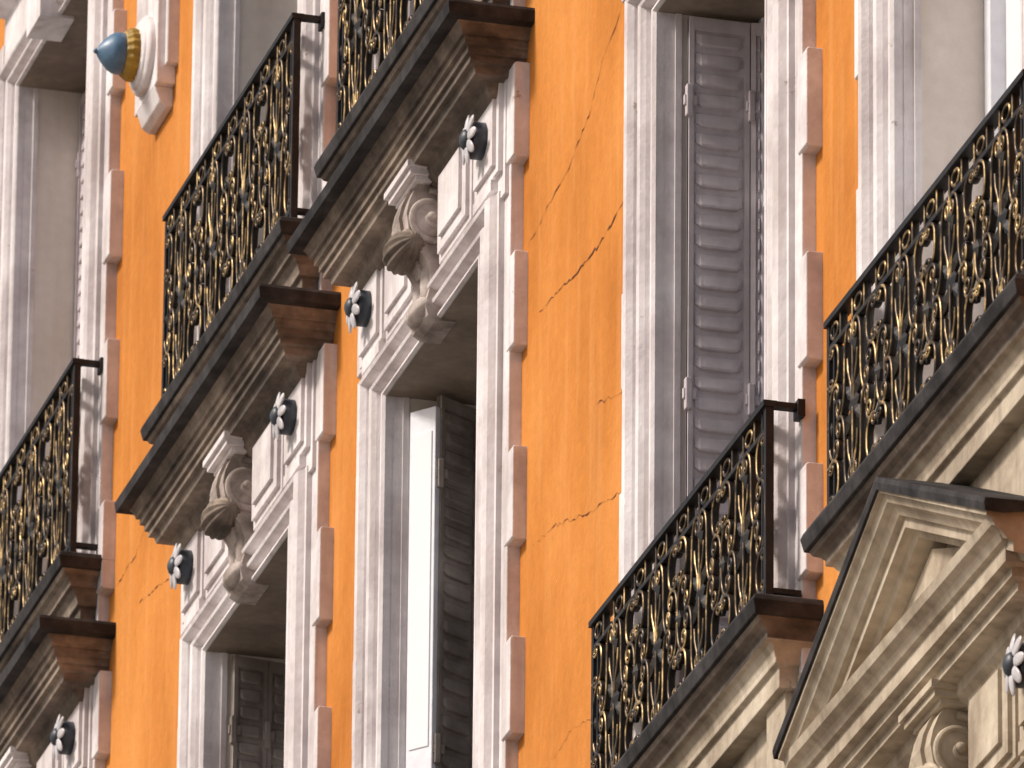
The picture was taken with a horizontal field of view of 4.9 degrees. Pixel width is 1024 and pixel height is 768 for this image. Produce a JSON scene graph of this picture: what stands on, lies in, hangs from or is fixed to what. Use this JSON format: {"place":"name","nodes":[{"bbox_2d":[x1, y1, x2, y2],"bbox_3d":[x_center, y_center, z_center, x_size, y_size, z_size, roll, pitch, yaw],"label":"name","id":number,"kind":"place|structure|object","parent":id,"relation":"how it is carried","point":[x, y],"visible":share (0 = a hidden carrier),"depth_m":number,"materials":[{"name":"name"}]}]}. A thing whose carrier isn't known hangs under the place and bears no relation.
{"place":"outdoors","nodes":[
{"label":"outdoors","id":0,"kind":"place"},
{"bbox_2d":[588,398,804,767],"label":"balcony railing","id":1,"kind":"object","parent":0,"point":[633,673],"visible":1,"depth_m":41.05,"materials":[{"name":"black metal"}]},
{"bbox_2d":[823,69,1023,503],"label":"balcony railing","id":2,"kind":"object","parent":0,"point":[852,370],"visible":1,"depth_m":38.55,"materials":[{"name":"black metal"}]},
{"bbox_3d":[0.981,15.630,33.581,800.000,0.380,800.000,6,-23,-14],"label":"ground","id":3,"kind":"structure","parent":0,"visible":0},
{"bbox_2d":[0,0,857,767],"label":"walls","id":4,"kind":"structure","parent":3,"relation":"on","point":[570,440],"depth_m":43.98,"materials":[{"name":"orange paint"}]},
{"bbox_2d":[0,357,103,641],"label":"balcony railing","id":5,"kind":"object","parent":4,"relation":"attached to","point":[32,534],"visible":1,"depth_m":51.73,"materials":[{"name":"black metal"}]},
{"bbox_2d":[0,551,107,674],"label":"balcony ledge","id":6,"kind":"object","parent":4,"relation":"attached to","point":[67,585],"visible":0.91,"depth_m":51.02,"materials":[{"name":"grey stone"}]},
{"bbox_2d":[0,0,107,615],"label":"window surround","id":7,"kind":"object","parent":4,"relation":"attached to","point":[53,70],"visible":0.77,"depth_m":53.38,"materials":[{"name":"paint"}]},
{"bbox_2d":[73,91,85,357],"bbox_3d":[-1.884,-0.015,53.017,0.050,2.940,0.510,7,-23,-15],"label":"folding shutter","id":8,"kind":"object","parent":7,"relation":"attached to","point":[79,164],"visible":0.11,"depth_m":53.52,"materials":[{"name":"paint"}]},
{"bbox_2d":[0,614,115,767],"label":"window surround","id":9,"kind":"object","parent":4,"relation":"attached to","point":[53,668],"visible":0.9,"depth_m":50.93,"materials":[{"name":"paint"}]},
{"bbox_2d":[50,714,74,759],"bbox_3d":[-1.879,1.515,50.941,0.192,0.192,0.192,6,-40,-14],"label":"rosette","id":10,"kind":"object","parent":9,"relation":"attached to","point":[62,736],"visible":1,"depth_m":50.88,"materials":[{"name":"grey stone"}]},
{"bbox_2d":[0,0,126,767],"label":"quoin surround","id":11,"kind":"object","parent":4,"relation":"attached to","point":[108,392],"visible":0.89,"depth_m":51.30,"materials":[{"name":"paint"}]},
{"bbox_2d":[93,0,179,134],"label":"pier ornament","id":12,"kind":"object","parent":4,"relation":"attached to","point":[141,57],"visible":1,"depth_m":50.91,"materials":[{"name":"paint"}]},
{"bbox_2d":[114,283,340,767],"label":"window surround","id":13,"kind":"object","parent":4,"relation":"attached to","point":[219,485],"visible":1,"depth_m":48.13,"materials":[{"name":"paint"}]},
{"bbox_2d":[167,543,192,589],"bbox_3d":[-1.325,0.756,49.063,0.192,0.192,0.192,6,-1,-14],"label":"rosette","id":14,"kind":"object","parent":13,"relation":"attached to","point":[180,566],"visible":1,"depth_m":49.00,"materials":[{"name":"grey stone"}]},
{"bbox_2d":[228,655,285,767],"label":"folding shutter","id":15,"kind":"object","parent":13,"relation":"attached to","point":[256,728],"visible":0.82,"depth_m":48.68,"materials":[{"name":"paint"}]},
{"bbox_2d":[270,392,296,440],"bbox_3d":[-0.871,0.135,47.525,0.192,0.192,0.192,6,-44,-14],"label":"rosette","id":16,"kind":"object","parent":13,"relation":"attached to","point":[283,414],"visible":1,"depth_m":47.47,"materials":[{"name":"grey stone"}]},
{"bbox_2d":[140,216,319,444],"bbox_3d":[-1.114,-0.096,48.508,0.257,0.335,2.354,6,-23,-14],"label":"balcony ledge","id":17,"kind":"object","parent":4,"relation":"attached to","point":[273,262],"visible":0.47,"depth_m":48.08,"materials":[{"name":"grey stone"}]},
{"bbox_2d":[161,12,324,396],"bbox_3d":[-1.107,-0.669,48.741,0.144,0.932,2.220,6,-23,-14],"label":"balcony railing","id":18,"kind":"object","parent":4,"relation":"attached to","point":[243,201],"visible":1,"depth_m":48.67,"materials":[{"name":"black metal"}]},
{"bbox_2d":[190,0,319,341],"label":"window surround","id":19,"kind":"object","parent":4,"relation":"attached to","point":[233,40],"visible":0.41,"depth_m":49.79,"materials":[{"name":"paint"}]},
{"bbox_2d":[177,0,337,767],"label":"quoin surround","id":20,"kind":"object","parent":4,"relation":"attached to","point":[321,618],"visible":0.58,"depth_m":47.19,"materials":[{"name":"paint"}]},
{"bbox_2d":[117,4,622,756],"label":"plaster cracks","id":21,"kind":"object","parent":4,"relation":"attached to","point":[561,286],"visible":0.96,"depth_m":43.65,"materials":[{"name":"brown paint"}]},
{"bbox_2d":[336,0,422,131],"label":"balcony railing","id":22,"kind":"object","parent":4,"relation":"attached to","point":[367,29],"visible":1,"depth_m":46.72,"materials":[{"name":"black metal"}]},
{"bbox_2d":[372,0,413,72],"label":"window surround","id":23,"kind":"object","parent":4,"relation":"attached to","point":[410,11],"visible":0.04,"depth_m":46.81,"materials":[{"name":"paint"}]},
{"bbox_2d":[287,0,534,767],"bbox_3d":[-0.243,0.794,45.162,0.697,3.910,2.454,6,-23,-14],"label":"window surround","id":24,"kind":"object","parent":4,"relation":"attached to","point":[402,221],"visible":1,"depth_m":45.60,"materials":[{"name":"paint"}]},
{"bbox_2d":[344,282,371,332],"bbox_3d":[-0.560,-0.292,46.469,0.192,0.192,0.192,6,-17,-14],"label":"rosette","id":25,"kind":"object","parent":24,"relation":"attached to","point":[357,306],"visible":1,"depth_m":46.41,"materials":[{"name":"grey stone"}]},
{"bbox_2d":[406,406,439,767],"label":"open casement","id":26,"kind":"object","parent":24,"relation":"attached to","point":[423,588],"visible":1,"depth_m":45.80,"materials":[{"name":"white paint"}]},
{"bbox_2d":[432,395,475,767],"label":"folding shutter","id":27,"kind":"object","parent":24,"relation":"attached to","point":[452,745],"visible":1,"depth_m":45.87,"materials":[{"name":"paint"}]},
{"bbox_2d":[459,114,487,164],"bbox_3d":[-0.106,-0.913,44.931,0.192,0.192,0.192,6,-2,-14],"label":"rosette","id":28,"kind":"object","parent":24,"relation":"attached to","point":[473,137],"visible":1,"depth_m":44.87,"materials":[{"name":"white stone"}]},
{"bbox_2d":[314,0,509,181],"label":"balcony ledge","id":29,"kind":"object","parent":4,"relation":"attached to","point":[387,73],"visible":0.33,"depth_m":46.12,"materials":[{"name":"grey stone"}]},
{"bbox_2d":[613,593,823,767],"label":"balcony ledge","id":30,"kind":"object","parent":4,"relation":"attached to","point":[726,704],"visible":0.77,"depth_m":40.33,"materials":[{"name":"grey stone"}]},
{"bbox_2d":[619,0,822,739],"bbox_3d":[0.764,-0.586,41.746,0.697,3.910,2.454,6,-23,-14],"label":"window surround","id":31,"kind":"object","parent":4,"relation":"attached to","point":[653,488],"visible":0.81,"depth_m":42.28,"materials":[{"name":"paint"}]},
{"bbox_2d":[682,16,764,680],"bbox_3d":[0.755,0.050,42.208,0.314,2.920,0.053,6,-23,-14],"label":"folding shutter","id":32,"kind":"object","parent":31,"relation":"attached to","point":[721,395],"visible":0.53,"depth_m":42.44,"materials":[{"name":"paint"}]},
{"bbox_2d":[758,16,764,401],"bbox_3d":[1.082,-0.166,41.670,0.070,2.980,1.400,6,-23,-14],"label":"casement window","id":33,"kind":"structure","parent":31,"relation":"attached to","point":[762,19],"depth_m":42.59,"materials":[{"name":"glass"}]},
{"bbox_2d":[854,0,857,280],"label":"quoin surround","id":34,"kind":"object","parent":4,"relation":"attached to","point":[856,38],"visible":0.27,"depth_m":40.10,"materials":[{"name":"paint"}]},
{"bbox_2d":[772,477,1023,767],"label":"window pediment surround","id":35,"kind":"object","parent":4,"relation":"attached to","point":[922,622],"visible":1,"depth_m":37.99,"materials":[{"name":"beige stone"}]},
{"bbox_2d":[1002,633,1023,695],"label":"rosette","id":36,"kind":"object","parent":35,"relation":"attached to","point":[1013,666],"visible":1,"depth_m":37.15,"materials":[{"name":"white stone"}]},
{"bbox_2d":[800,273,1023,572],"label":"balcony ledge","id":37,"kind":"object","parent":4,"relation":"attached to","point":[959,420],"visible":0.49,"depth_m":38.04,"materials":[{"name":"grey stone"}]},
{"bbox_2d":[858,0,1023,442],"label":"window surround","id":38,"kind":"object","parent":4,"relation":"attached to","point":[921,96],"visible":0.31,"depth_m":39.64,"materials":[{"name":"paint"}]},
{"bbox_2d":[984,0,1019,279],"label":"casement window","id":39,"kind":"structure","parent":38,"relation":"attached to","point":[1001,45],"depth_m":39.66,"materials":[{"name":"white glass"}]}
]}

